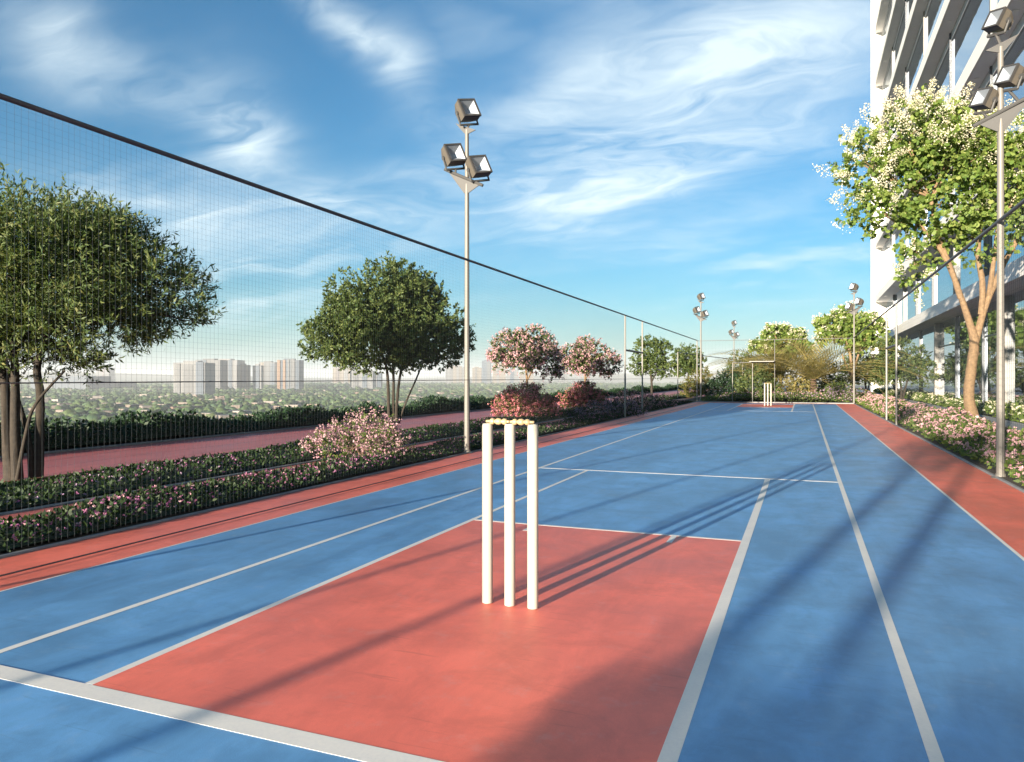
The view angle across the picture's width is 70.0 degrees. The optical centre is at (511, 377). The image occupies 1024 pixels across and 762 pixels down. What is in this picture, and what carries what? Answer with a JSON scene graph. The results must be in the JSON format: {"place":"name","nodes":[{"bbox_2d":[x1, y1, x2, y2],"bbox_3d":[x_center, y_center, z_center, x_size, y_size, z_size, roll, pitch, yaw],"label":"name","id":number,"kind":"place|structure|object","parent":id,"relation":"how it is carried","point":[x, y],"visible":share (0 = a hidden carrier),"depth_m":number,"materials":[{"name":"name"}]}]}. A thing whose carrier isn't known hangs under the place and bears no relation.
{"place":"outdoors","nodes":[
{"label":"outdoors","id":0,"kind":"place"},
{"bbox_2d":[0,389,682,455],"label":"planting soil","id":1,"kind":"structure","parent":0,"point":[126,442],"depth_m":10.80,"materials":[{"name":"brown soil"}]},
{"bbox_2d":[0,384,684,450],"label":"hedge","id":2,"kind":"object","parent":1,"relation":"on","point":[167,425],"visible":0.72,"depth_m":11.19,"materials":[{"name":"green plant"}]},
{"bbox_2d":[0,394,709,518],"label":"narrow path","id":3,"kind":"structure","parent":0,"point":[49,508],"depth_m":6.44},
{"bbox_2d":[0,402,710,590],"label":"court margin","id":4,"kind":"object","parent":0,"point":[40,557],"visible":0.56,"depth_m":4.58,"materials":[{"name":"red plastic"}]},
{"bbox_2d":[0,93,703,576],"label":"net fence","id":5,"kind":"object","parent":4,"relation":"on","point":[146,147],"visible":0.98,"depth_m":5.21,"materials":[{"name":"metal"}]},
{"bbox_2d":[0,389,714,481],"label":"walkway","id":6,"kind":"structure","parent":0,"point":[97,459],"depth_m":9.31,"materials":[{"name":"concrete"}]},
{"bbox_2d":[295,250,475,429],"bbox_3d":[-2.087,-0.612,12.226,2.916,3.001,1.987,0,0,-19],"label":"garden tree","id":7,"kind":"object","parent":6,"relation":"on","point":[414,283],"visible":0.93,"depth_m":11.86,"materials":[{"name":"green plant"}]},
{"bbox_2d":[485,323,567,388],"bbox_3d":[0.379,-0.239,18.158,2.056,2.255,1.611,0,0,22],"label":"blossom tree","id":8,"kind":"object","parent":6,"relation":"on","point":[517,349],"visible":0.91,"depth_m":17.96,"materials":[{"name":"pink plant"}]},
{"bbox_2d":[557,334,623,405],"bbox_3d":[2.413,-0.251,23.001,2.109,2.282,1.583,0,0,22],"label":"blossom tree","id":9,"kind":"object","parent":6,"relation":"on","point":[590,364],"visible":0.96,"depth_m":22.79,"materials":[{"name":"pink plant"}]},
{"bbox_2d":[626,335,679,394],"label":"garden tree","id":10,"kind":"object","parent":6,"relation":"on","point":[655,362],"visible":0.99,"depth_m":32.89,"materials":[{"name":"green plant"}]},
{"bbox_2d":[669,342,707,392],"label":"garden tree","id":11,"kind":"object","parent":6,"relation":"on","point":[686,365],"visible":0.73,"depth_m":43.44,"materials":[{"name":"green plant"}]},
{"bbox_2d":[0,0,870,377],"label":"sky","id":12,"kind":"structure","parent":0,"point":[645,158],"materials":[{"name":"blue"}]},
{"bbox_2d":[19,372,863,382],"bbox_3d":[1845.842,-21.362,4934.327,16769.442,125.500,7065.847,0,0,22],"label":"hills","id":13,"kind":"structure","parent":0,"point":[126,377],"depth_m":6875.82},
{"bbox_2d":[446,365,453,383],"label":"distant tower","id":14,"kind":"structure","parent":0,"point":[447,375],"depth_m":3783.36,"materials":[{"name":"beige concrete"}]},
{"bbox_2d":[306,382,687,383],"bbox_3d":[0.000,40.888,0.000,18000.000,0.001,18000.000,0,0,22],"label":"city ground","id":15,"kind":"structure","parent":0,"point":[540,382],"depth_m":6357.19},
{"bbox_2d":[30,376,110,389],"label":"distant block","id":16,"kind":"structure","parent":15,"relation":"on","point":[79,386],"depth_m":2090.32,"materials":[{"name":"grey concrete"}]},
{"bbox_2d":[96,368,114,381],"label":"distant tower","id":17,"kind":"structure","parent":15,"relation":"on","point":[106,373],"depth_m":3773.37,"materials":[{"name":"grey concrete"}]},
{"bbox_2d":[111,383,136,386],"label":"distant block","id":18,"kind":"structure","parent":15,"relation":"on","point":[122,384],"depth_m":2296.54,"materials":[{"name":"grey concrete"}]},
{"bbox_2d":[173,361,214,394],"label":"distant tower","id":19,"kind":"structure","parent":15,"relation":"on","point":[196,371],"depth_m":1528.80,"materials":[{"name":"grey concrete"}]},
{"bbox_2d":[195,359,227,389],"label":"distant tower","id":20,"kind":"structure","parent":15,"relation":"on","point":[221,371],"depth_m":2049.78,"materials":[{"name":"grey concrete"}]},
{"bbox_2d":[0,397,450,430],"bbox_3d":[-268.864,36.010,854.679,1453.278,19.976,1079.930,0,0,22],"label":"city treetops","id":21,"kind":"object","parent":15,"relation":"on","point":[84,406],"visible":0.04,"depth_m":819.07,"materials":[{"name":"green plant"}]},
{"bbox_2d":[219,359,244,389],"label":"distant tower","id":22,"kind":"structure","parent":15,"relation":"on","point":[232,370],"depth_m":2301.31,"materials":[{"name":"grey concrete"}]},
{"bbox_2d":[237,364,250,388],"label":"distant tower","id":23,"kind":"structure","parent":15,"relation":"on","point":[242,372],"depth_m":2141.53,"materials":[{"name":"grey concrete"}]},
{"bbox_2d":[253,364,263,388],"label":"distant tower","id":24,"kind":"structure","parent":15,"relation":"on","point":[259,374],"depth_m":2144.42,"materials":[{"name":"grey concrete"}]},
{"bbox_2d":[20,386,501,419],"bbox_3d":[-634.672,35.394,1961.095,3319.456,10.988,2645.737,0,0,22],"label":"rooftops","id":25,"kind":"object","parent":15,"relation":"on","point":[219,415],"visible":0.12,"depth_m":909.78,"materials":[{"name":"grey concrete"}]},
{"bbox_2d":[259,361,276,384],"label":"distant tower","id":26,"kind":"structure","parent":15,"relation":"on","point":[267,373],"depth_m":2922.42,"materials":[{"name":"grey concrete"}]},
{"bbox_2d":[277,359,303,389],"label":"distant tower","id":27,"kind":"structure","parent":15,"relation":"on","point":[285,370],"depth_m":2050.46,"materials":[{"name":"beige concrete"}]},
{"bbox_2d":[333,368,354,382],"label":"distant tower","id":28,"kind":"structure","parent":15,"relation":"on","point":[346,374],"depth_m":3761.17,"materials":[{"name":"beige concrete"}]},
{"bbox_2d":[350,369,374,389],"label":"distant tower","id":29,"kind":"structure","parent":15,"relation":"on","point":[362,384],"depth_m":2213.19,"materials":[{"name":"grey concrete"}]},
{"bbox_2d":[376,372,381,387],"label":"distant tower","id":30,"kind":"structure","parent":15,"relation":"on","point":[379,383],"depth_m":2424.12,"materials":[{"name":"grey concrete"}]},
{"bbox_2d":[10,381,870,402],"bbox_3d":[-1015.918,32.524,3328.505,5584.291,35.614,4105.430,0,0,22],"label":"city treetops","id":31,"kind":"object","parent":15,"relation":"on","point":[116,393],"visible":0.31,"depth_m":1769.23,"materials":[{"name":"green plant"}]},
{"bbox_2d":[453,365,461,382],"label":"distant tower","id":32,"kind":"structure","parent":15,"relation":"on","point":[455,372],"depth_m":3782.25,"materials":[{"name":"beige concrete"}]},
{"bbox_2d":[472,367,481,382],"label":"distant tower","id":33,"kind":"structure","parent":15,"relation":"on","point":[476,374],"depth_m":3781.14,"materials":[{"name":"beige concrete"}]},
{"bbox_2d":[482,360,490,383],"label":"distant tower","id":34,"kind":"structure","parent":15,"relation":"on","point":[486,371],"depth_m":3781.14,"materials":[{"name":"grey concrete"}]},
{"bbox_2d":[493,363,505,382],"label":"distant tower","id":35,"kind":"structure","parent":15,"relation":"on","point":[502,376],"depth_m":3773.37,"materials":[{"name":"beige concrete"}]},
{"bbox_2d":[519,371,532,382],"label":"distant tower","id":36,"kind":"structure","parent":15,"relation":"on","point":[523,376],"depth_m":3771.15,"materials":[{"name":"grey concrete"}]},
{"bbox_2d":[559,372,567,382],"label":"distant tower","id":37,"kind":"structure","parent":15,"relation":"on","point":[565,375],"depth_m":3782.25,"materials":[{"name":"grey concrete"}]},
{"bbox_2d":[690,385,870,396],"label":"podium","id":38,"kind":"object","parent":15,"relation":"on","point":[856,387],"depth_m":62.69,"materials":[{"name":"plant"}]},
{"bbox_2d":[0,390,676,457],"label":"kerb","id":39,"kind":"structure","parent":38,"relation":"on","point":[100,447],"depth_m":10.72,"materials":[{"name":"stone"}]},
{"bbox_2d":[4,392,691,484],"bbox_3d":[-0.017,0.880,16.158,0.045,0.074,58.000,0,0,22],"label":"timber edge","id":40,"kind":"object","parent":38,"relation":"on","point":[121,466],"depth_m":6.50,"materials":[{"name":"brown wood"}]},
{"bbox_2d":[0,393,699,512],"bbox_3d":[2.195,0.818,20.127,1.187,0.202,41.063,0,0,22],"label":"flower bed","id":41,"kind":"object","parent":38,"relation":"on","point":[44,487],"visible":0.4,"depth_m":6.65,"materials":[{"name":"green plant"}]},
{"bbox_2d":[487,380,562,417],"bbox_3d":[0.320,0.549,15.874,1.643,1.009,1.201,0,0,9],"label":"flowering shrub","id":42,"kind":"object","parent":41,"relation":"on","point":[514,403],"visible":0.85,"depth_m":15.65,"materials":[{"name":"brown plant"}]},
{"bbox_2d":[555,379,609,408],"bbox_3d":[1.974,0.522,20.178,1.543,0.984,1.382,0,0,22],"label":"flowering shrub","id":43,"kind":"object","parent":41,"relation":"on","point":[578,394],"visible":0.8,"depth_m":19.92,"materials":[{"name":"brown plant"}]},
{"bbox_2d":[0,400,701,558],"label":"kerb","id":44,"kind":"structure","parent":38,"relation":"on","point":[131,527],"depth_m":4.94,"materials":[{"name":"concrete"}]},
{"bbox_2d":[0,394,704,515],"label":"kerb","id":45,"kind":"structure","parent":38,"relation":"on","point":[59,504],"depth_m":6.39,"materials":[{"name":"concrete"}]},
{"bbox_2d":[0,396,705,554],"bbox_3d":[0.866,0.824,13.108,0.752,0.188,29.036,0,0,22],"label":"flower bed","id":46,"kind":"object","parent":38,"relation":"on","point":[293,477],"visible":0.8,"depth_m":5.20,"materials":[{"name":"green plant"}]},
{"bbox_2d":[0,159,227,480],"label":"garden tree","id":47,"kind":"object","parent":46,"relation":"on","point":[44,341],"visible":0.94,"depth_m":6.11,"materials":[{"name":"green plant"}]},
{"bbox_2d":[298,405,415,458],"bbox_3d":[-1.655,0.645,7.897,1.148,0.692,0.960,0,0,22],"label":"flowering shrub","id":48,"kind":"object","parent":46,"relation":"on","point":[372,439],"visible":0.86,"depth_m":7.83,"materials":[{"name":"pink plant"}]},
{"bbox_2d":[441,98,492,452],"bbox_3d":[-0.535,-1.197,8.619,0.629,4.210,0.309,0,0,8],"label":"floodlight pole","id":49,"kind":"object","parent":46,"relation":"on","point":[467,110],"visible":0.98,"depth_m":8.62,"materials":[{"name":"metal"}]},
{"bbox_2d":[574,395,647,415],"bbox_3d":[2.256,0.702,16.957,1.657,0.620,1.192,0,0,-14],"label":"flowering shrub","id":50,"kind":"object","parent":46,"relation":"on","point":[618,406],"visible":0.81,"depth_m":16.78,"materials":[{"name":"green plant"}]},
{"bbox_2d":[610,388,677,407],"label":"flowering shrub","id":51,"kind":"object","parent":46,"relation":"on","point":[655,398],"visible":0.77,"depth_m":21.44,"materials":[{"name":"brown plant"}]},
{"bbox_2d":[678,367,721,397],"bbox_3d":[8.468,0.241,32.672,2.138,1.538,1.470,0,0,10],"label":"dense shrub","id":52,"kind":"object","parent":46,"relation":"on","point":[692,384],"visible":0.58,"depth_m":32.58,"materials":[{"name":"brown plant"}]},
{"bbox_2d":[693,293,708,400],"bbox_3d":[7.314,-1.197,28.280,0.629,4.210,0.309,0,0,8],"label":"floodlight pole","id":53,"kind":"object","parent":46,"relation":"on","point":[698,309],"visible":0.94,"depth_m":28.28,"materials":[{"name":"metal"}]},
{"bbox_2d":[728,320,739,379],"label":"floodlight pole","id":54,"kind":"object","parent":38,"relation":"on","point":[731,331],"visible":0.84,"depth_m":41.74,"materials":[{"name":"metal"}]},
{"bbox_2d":[724,350,764,382],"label":"olive tree","id":55,"kind":"object","parent":38,"relation":"on","point":[730,365],"visible":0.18,"depth_m":44.69,"materials":[{"name":"green plant"}]},
{"bbox_2d":[677,338,848,402],"bbox_3d":[9.757,-0.228,33.298,5.225,2.287,16.139,0,0,4],"label":"end fence","id":56,"kind":"object","parent":38,"relation":"on","point":[752,362],"visible":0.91,"depth_m":26.16,"materials":[{"name":"grey metal"}]},
{"bbox_2d":[696,401,853,403],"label":"kerb","id":57,"kind":"structure","parent":38,"relation":"on","point":[776,402],"depth_m":25.65,"materials":[{"name":"stone"}]},
{"bbox_2d":[700,390,851,402],"bbox_3d":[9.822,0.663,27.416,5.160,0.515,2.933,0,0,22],"label":"flower bed","id":58,"kind":"object","parent":38,"relation":"on","point":[795,395],"visible":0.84,"depth_m":26.66,"materials":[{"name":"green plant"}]},
{"bbox_2d":[702,367,747,395],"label":"dense shrub","id":59,"kind":"object","parent":58,"relation":"on","point":[721,383],"visible":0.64,"depth_m":29.57,"materials":[{"name":"green plant"}]},
{"bbox_2d":[733,363,784,399],"bbox_3d":[9.774,0.227,28.860,2.070,1.613,1.607,0,0,22],"label":"dense shrub","id":60,"kind":"object","parent":58,"relation":"on","point":[757,378],"visible":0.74,"depth_m":28.64,"materials":[{"name":"green plant"}]},
{"bbox_2d":[687,340,845,394],"bbox_3d":[10.256,-0.314,29.597,6.513,2.423,6.748,0,0,22],"label":"palm","id":61,"kind":"object","parent":58,"relation":"on","point":[766,359],"visible":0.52,"depth_m":29.17,"materials":[{"name":"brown plant"}]},
{"bbox_2d":[763,359,822,399],"bbox_3d":[11.122,0.047,29.118,2.352,1.857,1.650,0,0,22],"label":"dense shrub","id":62,"kind":"object","parent":58,"relation":"on","point":[794,387],"visible":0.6,"depth_m":29.00,"materials":[{"name":"brown plant"}]},
{"bbox_2d":[796,364,849,393],"bbox_3d":[12.484,0.140,29.467,2.191,1.675,1.667,0,0,22],"label":"dense shrub","id":63,"kind":"object","parent":58,"relation":"on","point":[840,379],"visible":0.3,"depth_m":29.18,"materials":[{"name":"green plant"}]},
{"bbox_2d":[719,333,934,400],"bbox_3d":[11.588,-0.432,27.895,8.266,2.661,7.563,0,0,22],"label":"palm","id":64,"kind":"object","parent":58,"relation":"on","point":[817,369],"visible":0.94,"depth_m":27.43,"materials":[{"name":"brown plant"}]},
{"bbox_2d":[806,383,868,401],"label":"flowering shrub","id":65,"kind":"object","parent":58,"relation":"on","point":[848,394],"visible":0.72,"depth_m":26.53,"materials":[{"name":"pink plant"}]},
{"bbox_2d":[815,374,875,393],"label":"shrub","id":66,"kind":"object","parent":58,"relation":"on","point":[847,382],"visible":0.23,"depth_m":30.71,"materials":[{"name":"green plant"}]},
{"bbox_2d":[745,321,815,387],"bbox_3d":[14.152,-1.069,38.488,3.702,3.935,2.003,0,0,10],"label":"blossom tree","id":67,"kind":"object","parent":38,"relation":"on","point":[778,330],"visible":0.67,"depth_m":38.13,"materials":[{"name":"green plant"}]},
{"bbox_2d":[811,300,890,390],"bbox_3d":[15.627,-1.353,33.808,3.609,4.504,2.268,0,0,1],"label":"blossom tree","id":68,"kind":"object","parent":38,"relation":"on","point":[840,318],"visible":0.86,"depth_m":33.40,"materials":[{"name":"green plant"}]},
{"bbox_2d":[837,349,889,390],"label":"olive tree","id":69,"kind":"object","parent":38,"relation":"on","point":[857,380],"visible":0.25,"depth_m":35.05,"materials":[{"name":"green plant"}]},
{"bbox_2d":[850,401,1023,492],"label":"kerb","id":70,"kind":"structure","parent":38,"relation":"on","point":[986,471],"depth_m":7.81,"materials":[{"name":"concrete"}]},
{"bbox_2d":[853,199,1023,485],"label":"net fence","id":71,"kind":"object","parent":70,"relation":"on","point":[971,243],"visible":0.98,"depth_m":9.01,"materials":[{"name":"metal"}]},
{"bbox_2d":[862,390,1023,425],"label":"kerb","id":72,"kind":"structure","parent":38,"relation":"on","point":[1018,423],"depth_m":16.36,"materials":[{"name":"stone"}]},
{"bbox_2d":[869,387,1023,422],"bbox_3d":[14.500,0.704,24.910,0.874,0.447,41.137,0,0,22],"label":"flower bed","id":73,"kind":"object","parent":38,"relation":"on","point":[989,409],"visible":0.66,"depth_m":20.00,"materials":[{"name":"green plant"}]},
{"bbox_2d":[871,0,1023,404],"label":"apartment building","id":74,"kind":"structure","parent":38,"relation":"on","point":[916,44],"depth_m":25.30,"materials":[{"name":"concrete"}]},
{"bbox_2d":[0,403,1023,761],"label":"court surface","id":75,"kind":"object","parent":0,"point":[766,583],"visible":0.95,"depth_m":2.63,"materials":[{"name":"blue plastic"}]},
{"bbox_2d":[482,423,492,603],"bbox_3d":[-0.097,0.533,2.887,0.042,0.706,0.042,0,0,22],"label":"stump","id":76,"kind":"object","parent":75,"relation":"on","point":[487,513],"visible":1,"depth_m":2.87,"materials":[{"name":"paint"}]},
{"bbox_2d":[486,418,510,424],"bbox_3d":[-0.053,0.172,2.869,0.107,0.026,0.025,0,0,22],"label":"bail","id":77,"kind":"object","parent":76,"relation":"on","point":[499,421],"visible":1,"depth_m":2.86,"materials":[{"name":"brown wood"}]},
{"bbox_2d":[504,424,514,606],"bbox_3d":[-0.008,0.533,2.851,0.042,0.706,0.042,0,0,22],"label":"stump","id":78,"kind":"object","parent":75,"relation":"on","point":[509,515],"visible":0.99,"depth_m":2.83,"materials":[{"name":"paint"}]},
{"bbox_2d":[510,419,534,424],"bbox_3d":[0.036,0.172,2.834,0.107,0.026,0.025,0,0,22],"label":"bail","id":79,"kind":"object","parent":78,"relation":"on","point":[521,422],"visible":1,"depth_m":2.82,"materials":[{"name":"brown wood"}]},
{"bbox_2d":[527,424,537,608],"bbox_3d":[0.080,0.533,2.816,0.042,0.706,0.042,0,0,22],"label":"stump","id":80,"kind":"object","parent":75,"relation":"on","point":[532,516],"visible":1,"depth_m":2.80,"materials":[{"name":"paint"}]},
{"bbox_2d":[767,383,768,405],"bbox_3d":[8.170,0.533,23.334,0.042,0.706,0.042,0,0,22],"label":"stump","id":81,"kind":"object","parent":75,"relation":"on","point":[767,394],"visible":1,"depth_m":23.32,"materials":[{"name":"paint"}]},
{"bbox_2d":[770,383,771,405],"bbox_3d":[8.258,0.533,23.299,0.042,0.706,0.042,0,0,22],"label":"stump","id":82,"kind":"object","parent":75,"relation":"on","point":[770,394],"visible":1,"depth_m":23.29,"materials":[{"name":"paint"}]},
{"bbox_2d":[507,369,517,382],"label":"distant tower","id":83,"kind":"structure","parent":0,"point":[513,375],"depth_m":3775.59,"materials":[{"name":"grey concrete"}]},
{"bbox_2d":[711,402,812,403],"bbox_3d":[9.046,0.902,25.488,4.100,0.029,0.550,0,0,22],"label":"court margin","id":84,"kind":"object","parent":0,"point":[772,403],"visible":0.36,"depth_m":25.25,"materials":[{"name":"red plastic"}]},
{"bbox_2d":[836,404,1023,556],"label":"court margin","id":85,"kind":"object","parent":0,"point":[995,506],"visible":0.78,"depth_m":6.26,"materials":[{"name":"red plastic"}]},
{"bbox_2d":[844,391,1023,488],"bbox_3d":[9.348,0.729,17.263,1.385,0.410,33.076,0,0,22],"label":"flower bed","id":86,"kind":"object","parent":0,"point":[876,403],"visible":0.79,"depth_m":9.87,"materials":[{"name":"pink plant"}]},
{"bbox_2d":[844,283,863,336],"bbox_3d":[11.835,-1.197,25.291,0.629,4.210,0.309,0,0,35],"label":"floodlight pole","id":87,"kind":"object","parent":86,"relation":"on","point":[856,301],"visible":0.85,"depth_m":25.28,"materials":[{"name":"metal"}]},
{"bbox_2d":[812,76,1023,415],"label":"blossom tree","id":88,"kind":"object","parent":86,"relation":"on","point":[940,135],"visible":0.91,"depth_m":13.14,"materials":[{"name":"green plant"}]},
{"bbox_2d":[968,6,1023,477],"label":"floodlight pole","id":89,"kind":"object","parent":86,"relation":"on","point":[999,21],"visible":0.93,"depth_m":6.45,"materials":[{"name":"metal"}]},
{"bbox_2d":[855,390,1023,429],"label":"grey path","id":90,"kind":"structure","parent":0,"point":[1019,427],"depth_m":14.52,"materials":[{"name":"grey concrete"}]},
{"bbox_2d":[864,333,939,399],"bbox_3d":[14.507,-0.398,27.203,2.831,2.590,1.713,0,0,-1],"label":"olive tree","id":91,"kind":"object","parent":90,"relation":"on","point":[891,374],"visible":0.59,"depth_m":26.95,"materials":[{"name":"green plant"}]}
]}

